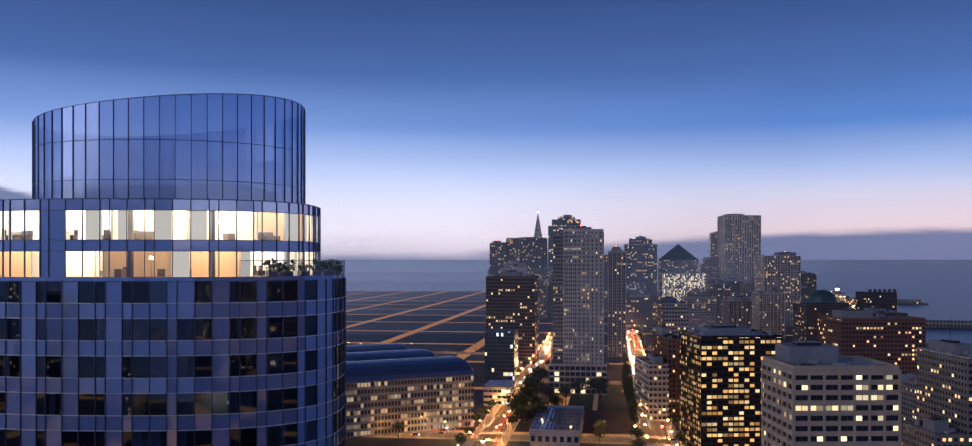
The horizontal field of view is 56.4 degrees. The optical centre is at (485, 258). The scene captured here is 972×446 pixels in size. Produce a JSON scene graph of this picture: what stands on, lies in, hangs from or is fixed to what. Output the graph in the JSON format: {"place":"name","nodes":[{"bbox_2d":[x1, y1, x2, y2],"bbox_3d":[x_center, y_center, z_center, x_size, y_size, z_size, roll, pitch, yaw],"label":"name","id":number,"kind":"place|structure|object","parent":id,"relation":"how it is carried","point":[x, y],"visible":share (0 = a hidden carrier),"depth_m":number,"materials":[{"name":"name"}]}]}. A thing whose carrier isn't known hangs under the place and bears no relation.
{"place":"outdoors","nodes":[
{"label":"outdoors","id":0,"kind":"place"},
{"bbox_2d":[0,94,344,445],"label":"tower","id":1,"kind":"structure","parent":0,"point":[140,331],"depth_m":78.49,"materials":[{"name":"glass"}]},
{"bbox_2d":[0,210,314,276],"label":"lit interior","id":2,"kind":"object","parent":1,"relation":"in","point":[161,271],"depth_m":82.07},
{"bbox_2d":[16,219,268,258],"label":"ceiling lights","id":3,"kind":"object","parent":2,"relation":"in","point":[151,257],"depth_m":82.31},
{"bbox_2d":[0,210,319,276],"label":"window glass","id":4,"kind":"object","parent":1,"relation":"attached to","point":[176,238],"visible":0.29,"depth_m":78.50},
{"bbox_2d":[0,93,345,445],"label":"tower frame","id":5,"kind":"object","parent":1,"relation":"attached to","point":[194,318],"visible":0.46,"depth_m":78.82,"materials":[{"name":"metal"}]},
{"bbox_2d":[240,260,344,276],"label":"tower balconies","id":6,"kind":"structure","parent":1,"relation":"attached to","point":[342,268],"depth_m":82.26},
{"bbox_2d":[263,258,343,276],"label":"terrace plants","id":7,"kind":"object","parent":6,"relation":"on","point":[286,272],"visible":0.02,"depth_m":83.60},
{"bbox_2d":[1,138,967,301],"bbox_3d":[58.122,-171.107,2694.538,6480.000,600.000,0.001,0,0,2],"label":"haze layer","id":8,"kind":"object","parent":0,"point":[510,235],"depth_m":2698.51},
{"bbox_2d":[0,0,971,360],"bbox_3d":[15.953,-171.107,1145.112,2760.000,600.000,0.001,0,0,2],"label":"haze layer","id":9,"kind":"object","parent":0,"point":[452,188],"depth_m":1146.46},
{"bbox_2d":[0,54,971,334],"bbox_3d":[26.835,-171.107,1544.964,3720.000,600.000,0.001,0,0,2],"label":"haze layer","id":10,"kind":"object","parent":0,"point":[494,224],"depth_m":1546.32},
{"bbox_2d":[0,101,971,315],"bbox_3d":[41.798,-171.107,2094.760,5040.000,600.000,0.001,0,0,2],"label":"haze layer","id":11,"kind":"object","parent":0,"point":[514,231],"depth_m":2096.12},
{"bbox_2d":[0,0,971,259],"label":"sky","id":12,"kind":"structure","parent":0,"point":[863,33],"materials":[{"name":"blue"}]},
{"bbox_2d":[5,176,971,291],"bbox_3d":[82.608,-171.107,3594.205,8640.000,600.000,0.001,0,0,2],"label":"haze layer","id":13,"kind":"object","parent":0,"point":[508,236],"depth_m":3601.04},
{"bbox_2d":[534,214,541,237],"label":"pyramid tower","id":14,"kind":"structure","parent":0,"point":[538,228],"depth_m":3479.61,"materials":[{"name":"concrete"}]},
{"bbox_2d":[568,385,622,410],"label":"park lawn","id":15,"kind":"structure","parent":0,"point":[611,400],"depth_m":826.14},
{"bbox_2d":[570,377,584,398],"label":"tree","id":16,"kind":"object","parent":15,"relation":"on","point":[578,384],"depth_m":832.68,"materials":[{"name":"green plant"}]},
{"bbox_2d":[582,377,594,395],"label":"tree","id":17,"kind":"object","parent":15,"relation":"on","point":[589,382],"depth_m":852.53,"materials":[{"name":"green plant"}]},
{"bbox_2d":[591,380,607,398],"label":"tree","id":18,"kind":"object","parent":15,"relation":"on","point":[601,385],"depth_m":830.35,"materials":[{"name":"green plant"}]},
{"bbox_2d":[593,375,608,398],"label":"tree","id":19,"kind":"object","parent":15,"relation":"on","point":[601,379],"depth_m":832.99,"materials":[{"name":"green plant"}]},
{"bbox_2d":[604,254,607,305],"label":"skyline building","id":20,"kind":"structure","parent":0,"point":[606,279],"depth_m":2482.09,"materials":[{"name":"concrete"}]},
{"bbox_2d":[346,291,903,445],"bbox_3d":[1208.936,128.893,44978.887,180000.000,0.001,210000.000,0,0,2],"label":"ground","id":21,"kind":"structure","parent":0,"point":[618,423],"depth_m":1508.10,"materials":[{"name":"asphalt"}]},
{"bbox_2d":[391,421,405,437],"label":"tree","id":22,"kind":"object","parent":21,"relation":"on","point":[398,426],"visible":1,"depth_m":653.29,"materials":[{"name":"green plant"}]},
{"bbox_2d":[346,343,473,437],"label":"vaulted hall","id":23,"kind":"structure","parent":21,"relation":"on","point":[390,383],"depth_m":679.29,"materials":[{"name":"concrete"}]},
{"bbox_2d":[454,431,469,445],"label":"tree","id":24,"kind":"object","parent":21,"relation":"on","point":[460,435],"visible":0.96,"depth_m":613.29,"materials":[{"name":"green plant"}]},
{"bbox_2d":[463,426,474,438],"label":"tree","id":25,"kind":"object","parent":21,"relation":"on","point":[469,431],"visible":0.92,"depth_m":648.92,"materials":[{"name":"green plant"}]},
{"bbox_2d":[472,412,484,427],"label":"tree","id":26,"kind":"object","parent":21,"relation":"on","point":[476,418],"visible":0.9,"depth_m":692.51,"materials":[{"name":"green plant"}]},
{"bbox_2d":[479,407,490,419],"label":"tree","id":27,"kind":"object","parent":21,"relation":"on","point":[485,411],"visible":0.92,"depth_m":724.35,"materials":[{"name":"green plant"}]},
{"bbox_2d":[485,399,496,405],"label":"tree","id":28,"kind":"object","parent":21,"relation":"on","point":[490,402],"visible":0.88,"depth_m":766.04,"materials":[{"name":"green plant"}]},
{"bbox_2d":[490,240,506,274],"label":"skyline building","id":29,"kind":"structure","parent":21,"relation":"on","point":[497,262],"depth_m":2493.15,"materials":[{"name":"concrete"}]},
{"bbox_2d":[484,380,514,405],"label":"low building","id":30,"kind":"structure","parent":21,"relation":"on","point":[496,390],"depth_m":797.39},
{"bbox_2d":[485,328,517,379],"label":"office building","id":31,"kind":"structure","parent":21,"relation":"on","point":[501,354],"depth_m":966.01,"materials":[{"name":"glass"}]},
{"bbox_2d":[503,260,519,267],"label":"building","id":32,"kind":"structure","parent":21,"relation":"on","point":[509,263],"depth_m":2197.73,"materials":[{"name":"grey"}]},
{"bbox_2d":[486,257,538,363],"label":"high-rise building","id":33,"kind":"structure","parent":21,"relation":"on","point":[512,299],"depth_m":1113.01,"materials":[{"name":"brown"}]},
{"bbox_2d":[507,414,519,425],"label":"tree","id":34,"kind":"object","parent":21,"relation":"on","point":[515,419],"visible":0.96,"depth_m":683.55,"materials":[{"name":"green plant"}]},
{"bbox_2d":[500,265,527,274],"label":"building","id":35,"kind":"structure","parent":21,"relation":"on","point":[524,271],"depth_m":1835.05,"materials":[{"name":"grey"}]},
{"bbox_2d":[503,392,527,416],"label":"tree","id":36,"kind":"object","parent":21,"relation":"on","point":[516,401],"visible":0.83,"depth_m":714.21,"materials":[{"name":"green plant"}]},
{"bbox_2d":[512,262,526,267],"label":"building","id":37,"kind":"structure","parent":21,"relation":"on","point":[520,265],"depth_m":1839.37,"materials":[{"name":"beige"}]},
{"bbox_2d":[510,403,531,428],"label":"tree","id":38,"kind":"object","parent":21,"relation":"on","point":[520,411],"visible":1,"depth_m":685.85,"materials":[{"name":"green plant"}]},
{"bbox_2d":[518,392,530,404],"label":"tree","id":39,"kind":"object","parent":21,"relation":"on","point":[527,398],"visible":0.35,"depth_m":754.85,"materials":[{"name":"green plant"}]},
{"bbox_2d":[506,237,547,270],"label":"skyline building","id":40,"kind":"structure","parent":21,"relation":"on","point":[524,245],"depth_m":2486.58,"materials":[{"name":"concrete"}]},
{"bbox_2d":[517,381,537,407],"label":"tree","id":41,"kind":"object","parent":21,"relation":"on","point":[526,388],"visible":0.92,"depth_m":782.79,"materials":[{"name":"green plant"}]},
{"bbox_2d":[520,412,535,426],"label":"tree","id":42,"kind":"object","parent":21,"relation":"on","point":[530,416],"visible":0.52,"depth_m":694.17,"materials":[{"name":"green plant"}]},
{"bbox_2d":[522,373,542,394],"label":"tree","id":43,"kind":"object","parent":21,"relation":"on","point":[528,377],"depth_m":837.38,"materials":[{"name":"green plant"}]},
{"bbox_2d":[525,378,542,393],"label":"tree","id":44,"kind":"object","parent":21,"relation":"on","point":[538,385],"depth_m":807.22,"materials":[{"name":"green plant"}]},
{"bbox_2d":[526,393,542,410],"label":"tree","id":45,"kind":"object","parent":21,"relation":"on","point":[533,398],"visible":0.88,"depth_m":762.71,"materials":[{"name":"green plant"}]},
{"bbox_2d":[528,267,546,318],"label":"building","id":46,"kind":"structure","parent":21,"relation":"on","point":[543,302],"depth_m":1945.07,"materials":[{"name":"grey"}]},
{"bbox_2d":[530,366,544,378],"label":"tree","id":47,"kind":"object","parent":21,"relation":"on","point":[538,371],"depth_m":900.89,"materials":[{"name":"green plant"}]},
{"bbox_2d":[529,401,549,412],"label":"tree","id":48,"kind":"object","parent":21,"relation":"on","point":[539,407],"visible":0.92,"depth_m":706.95,"materials":[{"name":"green plant"}]},
{"bbox_2d":[540,367,548,383],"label":"tree","id":49,"kind":"object","parent":21,"relation":"on","point":[545,372],"depth_m":923.26,"materials":[{"name":"green plant"}]},
{"bbox_2d":[539,383,552,400],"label":"tree","id":50,"kind":"object","parent":21,"relation":"on","point":[545,387],"depth_m":815.27,"materials":[{"name":"green plant"}]},
{"bbox_2d":[540,267,552,285],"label":"building","id":51,"kind":"structure","parent":21,"relation":"on","point":[549,271],"depth_m":2421.00,"materials":[{"name":"grey"}]},
{"bbox_2d":[543,386,554,401],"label":"tree","id":52,"kind":"object","parent":21,"relation":"on","point":[551,391],"depth_m":814.72,"materials":[{"name":"green plant"}]},
{"bbox_2d":[547,278,552,320],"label":"building","id":53,"kind":"structure","parent":21,"relation":"on","point":[549,299],"depth_m":1884.59,"materials":[{"name":"grey"}]},
{"bbox_2d":[546,392,560,403],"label":"tree","id":54,"kind":"object","parent":21,"relation":"on","point":[553,394],"visible":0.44,"depth_m":764.80,"materials":[{"name":"green plant"}]},
{"bbox_2d":[529,405,583,445],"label":"pavilion","id":55,"kind":"structure","parent":21,"relation":"on","point":[553,437],"depth_m":627.53,"materials":[{"name":"concrete"}]},
{"bbox_2d":[530,406,582,429],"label":"pavilion roof ribs","id":56,"kind":"object","parent":55,"relation":"on","point":[563,420],"visible":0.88,"depth_m":666.35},
{"bbox_2d":[548,396,565,404],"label":"tree","id":57,"kind":"object","parent":21,"relation":"on","point":[560,399],"visible":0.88,"depth_m":755.66,"materials":[{"name":"green plant"}]},
{"bbox_2d":[548,214,580,266],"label":"skyscraper","id":58,"kind":"structure","parent":21,"relation":"on","point":[570,218],"depth_m":2812.47,"materials":[{"name":"concrete"}]},
{"bbox_2d":[557,385,573,404],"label":"tree","id":59,"kind":"object","parent":21,"relation":"on","point":[566,390],"visible":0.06,"depth_m":798.62,"materials":[{"name":"green plant"}]},
{"bbox_2d":[549,357,606,394],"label":"building","id":60,"kind":"structure","parent":21,"relation":"on","point":[560,373],"depth_m":865.61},
{"bbox_2d":[563,225,603,363],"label":"skyscraper","id":61,"kind":"structure","parent":21,"relation":"on","point":[583,294],"depth_m":865.75,"materials":[{"name":"concrete"}]},
{"bbox_2d":[553,235,562,359],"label":"skyscraper","id":62,"kind":"structure","parent":61,"relation":"attached to","point":[557,297],"depth_m":913.92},
{"bbox_2d":[592,419,606,429],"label":"tree","id":63,"kind":"object","parent":21,"relation":"on","point":[600,423],"visible":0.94,"depth_m":660.56,"materials":[{"name":"green plant"}]},
{"bbox_2d":[594,429,605,442],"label":"tree","id":64,"kind":"object","parent":21,"relation":"on","point":[599,432],"visible":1,"depth_m":633.44,"materials":[{"name":"green plant"}]},
{"bbox_2d":[608,246,625,356],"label":"skyscraper","id":65,"kind":"structure","parent":21,"relation":"on","point":[617,295],"depth_m":1196.59,"materials":[{"name":"concrete"}]},
{"bbox_2d":[620,370,625,396],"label":"tree","id":66,"kind":"object","parent":21,"relation":"on","point":[622,384],"depth_m":849.20,"materials":[{"name":"green plant"}]},
{"bbox_2d":[623,367,627,399],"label":"tree","id":67,"kind":"object","parent":21,"relation":"on","point":[625,375],"depth_m":830.44,"materials":[{"name":"green plant"}]},
{"bbox_2d":[625,375,633,411],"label":"tree","id":68,"kind":"object","parent":21,"relation":"on","point":[629,380],"visible":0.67,"depth_m":765.77,"materials":[{"name":"green plant"}]},
{"bbox_2d":[628,397,634,427],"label":"tree","id":69,"kind":"object","parent":21,"relation":"on","point":[630,399],"visible":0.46,"depth_m":690.75,"materials":[{"name":"green plant"}]},
{"bbox_2d":[363,299,902,445],"bbox_3d":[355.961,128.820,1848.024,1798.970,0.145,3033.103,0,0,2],"label":"street","id":70,"kind":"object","parent":21,"relation":"on","point":[655,433],"visible":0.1,"depth_m":680.93,"materials":[{"name":"asphalt"}]},
{"bbox_2d":[412,329,683,445],"bbox_3d":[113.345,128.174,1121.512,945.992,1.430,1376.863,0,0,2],"label":"street lights","id":71,"kind":"object","parent":70,"relation":"on","point":[452,429],"visible":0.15,"depth_m":682.68,"materials":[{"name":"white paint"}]},
{"bbox_2d":[488,331,650,445],"bbox_3d":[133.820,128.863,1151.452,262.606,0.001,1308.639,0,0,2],"label":"light trails","id":72,"kind":"object","parent":70,"relation":"on","point":[529,374],"visible":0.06,"depth_m":746.82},
{"bbox_2d":[384,291,838,445],"bbox_3d":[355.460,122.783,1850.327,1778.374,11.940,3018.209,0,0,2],"label":"street lamps","id":73,"kind":"object","parent":70,"relation":"on","point":[676,444],"depth_m":702.16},
{"bbox_2d":[629,392,638,431],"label":"tree","id":74,"kind":"object","parent":21,"relation":"on","point":[634,410],"visible":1,"depth_m":668.86,"materials":[{"name":"green plant"}]},
{"bbox_2d":[626,282,645,295],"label":"building","id":75,"kind":"structure","parent":21,"relation":"on","point":[632,285],"depth_m":2184.72,"materials":[{"name":"grey"}]},
{"bbox_2d":[628,426,644,437],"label":"tree","id":76,"kind":"object","parent":21,"relation":"on","point":[635,433],"visible":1,"depth_m":626.38,"materials":[{"name":"green plant"}]},
{"bbox_2d":[629,437,646,445],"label":"tree","id":77,"kind":"object","parent":21,"relation":"on","point":[637,441],"visible":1,"depth_m":590.75,"materials":[{"name":"green plant"}]},
{"bbox_2d":[624,236,656,295],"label":"skyscraper","id":78,"kind":"structure","parent":21,"relation":"on","point":[632,256],"depth_m":2479.61,"materials":[{"name":"concrete"}]},
{"bbox_2d":[626,293,658,329],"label":"building","id":79,"kind":"structure","parent":21,"relation":"on","point":[646,320],"depth_m":1651.80,"materials":[{"name":"grey concrete"}]},
{"bbox_2d":[634,353,668,420],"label":"building","id":80,"kind":"structure","parent":21,"relation":"on","point":[651,382],"depth_m":721.39,"materials":[{"name":"concrete"}]},
{"bbox_2d":[652,302,678,418],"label":"brick building","id":81,"kind":"structure","parent":21,"relation":"on","point":[665,343],"depth_m":733.08,"materials":[{"name":"brown"}]},
{"bbox_2d":[652,296,687,335],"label":"beige building","id":82,"kind":"structure","parent":21,"relation":"on","point":[675,316],"depth_m":921.86,"materials":[{"name":"concrete"}]},
{"bbox_2d":[667,414,678,424],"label":"tree","id":83,"kind":"object","parent":21,"relation":"on","point":[673,418],"visible":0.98,"depth_m":689.78,"materials":[{"name":"green plant"}]},
{"bbox_2d":[658,260,698,300],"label":"office building","id":84,"kind":"structure","parent":21,"relation":"on","point":[680,263],"depth_m":2550.57,"materials":[{"name":"grey concrete"}]},
{"bbox_2d":[658,244,697,259],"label":"pyramid roof","id":85,"kind":"structure","parent":84,"relation":"on","point":[682,256],"depth_m":2559.22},
{"bbox_2d":[673,432,684,445],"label":"tree","id":86,"kind":"object","parent":21,"relation":"on","point":[681,436],"visible":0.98,"depth_m":625.26,"materials":[{"name":"green plant"}]},
{"bbox_2d":[662,270,705,301],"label":"office building","id":87,"kind":"structure","parent":21,"relation":"on","point":[681,289],"depth_m":2222.16,"materials":[{"name":"concrete"}]},
{"bbox_2d":[681,288,715,329],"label":"building","id":88,"kind":"structure","parent":21,"relation":"on","point":[700,304],"depth_m":1545.04,"materials":[{"name":"grey"}]},
{"bbox_2d":[700,256,719,277],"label":"building","id":89,"kind":"structure","parent":21,"relation":"on","point":[707,263],"depth_m":2774.59,"materials":[{"name":"grey"}]},
{"bbox_2d":[709,231,716,256],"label":"skyscraper","id":90,"kind":"structure","parent":21,"relation":"on","point":[714,245],"depth_m":2799.22,"materials":[{"name":"concrete"}]},
{"bbox_2d":[706,275,719,280],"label":"building","id":91,"kind":"structure","parent":21,"relation":"on","point":[710,278],"depth_m":2239.37,"materials":[{"name":"grey"}]},
{"bbox_2d":[702,281,734,321],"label":"building","id":92,"kind":"structure","parent":21,"relation":"on","point":[726,293],"depth_m":1857.63,"materials":[{"name":"grey"}]},
{"bbox_2d":[679,325,781,445],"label":"dark office building","id":93,"kind":"structure","parent":21,"relation":"on","point":[719,385],"depth_m":597.10,"materials":[{"name":"glass"}]},
{"bbox_2d":[719,295,751,324],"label":"building","id":94,"kind":"structure","parent":21,"relation":"on","point":[720,307],"depth_m":1653.49,"materials":[{"name":"grey"}]},
{"bbox_2d":[722,296,751,328],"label":"building","id":95,"kind":"structure","parent":21,"relation":"on","point":[742,305],"depth_m":1508.93,"materials":[{"name":"grey"}]},
{"bbox_2d":[717,214,760,281],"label":"tall building","id":96,"kind":"structure","parent":21,"relation":"on","point":[755,240],"depth_m":2712.35,"materials":[{"name":"concrete"}]},
{"bbox_2d":[740,279,753,291],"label":"building","id":97,"kind":"structure","parent":21,"relation":"on","point":[750,283],"depth_m":2022.44,"materials":[{"name":"grey"}]},
{"bbox_2d":[740,288,753,295],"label":"building","id":98,"kind":"structure","parent":21,"relation":"on","point":[746,293],"depth_m":1944.92,"materials":[{"name":"grey"}]},
{"bbox_2d":[752,289,784,338],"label":"building","id":99,"kind":"structure","parent":21,"relation":"on","point":[775,314],"depth_m":1466.20,"materials":[{"name":"beige"}]},
{"bbox_2d":[754,252,800,325],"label":"high-rise building","id":100,"kind":"structure","parent":21,"relation":"on","point":[789,271],"depth_m":1732.47,"materials":[{"name":"concrete"}]},
{"bbox_2d":[801,271,816,300],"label":"skyline building","id":101,"kind":"structure","parent":21,"relation":"on","point":[812,284],"depth_m":2470.07,"materials":[{"name":"concrete"}]},
{"bbox_2d":[793,301,848,341],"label":"domed building","id":102,"kind":"structure","parent":21,"relation":"on","point":[801,313],"depth_m":1350.94,"materials":[{"name":"concrete"}]},
{"bbox_2d":[807,290,836,302],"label":"dome","id":103,"kind":"structure","parent":102,"relation":"on","point":[818,296],"depth_m":1361.60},
{"bbox_2d":[761,316,901,445],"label":"concrete office building","id":104,"kind":"structure","parent":21,"relation":"on","point":[814,393],"depth_m":353.29,"materials":[{"name":"grey concrete"}]},
{"bbox_2d":[831,284,845,298],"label":"building","id":105,"kind":"structure","parent":21,"relation":"on","point":[836,294],"depth_m":2890.37,"materials":[{"name":"stone"}]},
{"bbox_2d":[839,298,854,308],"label":"waterfront building","id":106,"kind":"structure","parent":21,"relation":"on","point":[851,301],"depth_m":2304.85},
{"bbox_2d":[818,309,925,373],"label":"building","id":107,"kind":"structure","parent":21,"relation":"on","point":[896,339],"depth_m":821.29,"materials":[{"name":"red brick"},{"name":"glass"}]},
{"bbox_2d":[855,291,896,310],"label":"building","id":108,"kind":"structure","parent":21,"relation":"on","point":[886,300],"depth_m":1414.78,"materials":[{"name":"grey"}]},
{"bbox_2d":[864,307,907,315],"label":"dark building","id":109,"kind":"structure","parent":21,"relation":"on","point":[875,310],"depth_m":1207.41,"materials":[{"name":"concrete"}]},
{"bbox_2d":[902,373,916,421],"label":"building","id":110,"kind":"structure","parent":21,"relation":"on","point":[909,397],"depth_m":712.56,"materials":[{"name":"concrete"}]},
{"bbox_2d":[917,337,971,445],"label":"building","id":111,"kind":"structure","parent":21,"relation":"on","point":[944,375],"depth_m":559.12,"materials":[{"name":"concrete"}]},
{"bbox_2d":[345,260,969,271],"bbox_3d":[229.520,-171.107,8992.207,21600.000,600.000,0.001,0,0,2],"label":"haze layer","id":112,"kind":"object","parent":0,"point":[488,263],"depth_m":9014.00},
{"bbox_2d":[345,260,971,343],"bbox_3d":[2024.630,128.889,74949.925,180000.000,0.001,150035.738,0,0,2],"label":"bay water","id":113,"kind":"structure","parent":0,"point":[954,306],"depth_m":5188.61,"materials":[{"name":"blue"}]},
{"bbox_2d":[321,211,969,281],"bbox_3d":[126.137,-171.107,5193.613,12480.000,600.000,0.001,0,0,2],"label":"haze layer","id":114,"kind":"object","parent":113,"relation":"on","point":[489,258],"depth_m":5205.24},
{"bbox_2d":[897,299,971,328],"bbox_3d":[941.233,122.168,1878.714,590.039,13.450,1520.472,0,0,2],"label":"piers","id":115,"kind":"structure","parent":113,"relation":"on","point":[964,324],"depth_m":1697.49,"materials":[{"name":"concrete"},{"name":"wood"}]},
{"bbox_2d":[706,278,740,295],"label":"skyline building","id":116,"kind":"structure","parent":0,"point":[734,284],"depth_m":2109.07,"materials":[{"name":"concrete"}]},
{"bbox_2d":[868,289,895,291],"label":"battlements","id":117,"kind":"object","parent":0,"point":[879,290],"depth_m":1414.65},
{"bbox_2d":[903,404,965,445],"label":"building","id":118,"kind":"structure","parent":0,"point":[935,430],"depth_m":543.46,"materials":[{"name":"grey concrete"}]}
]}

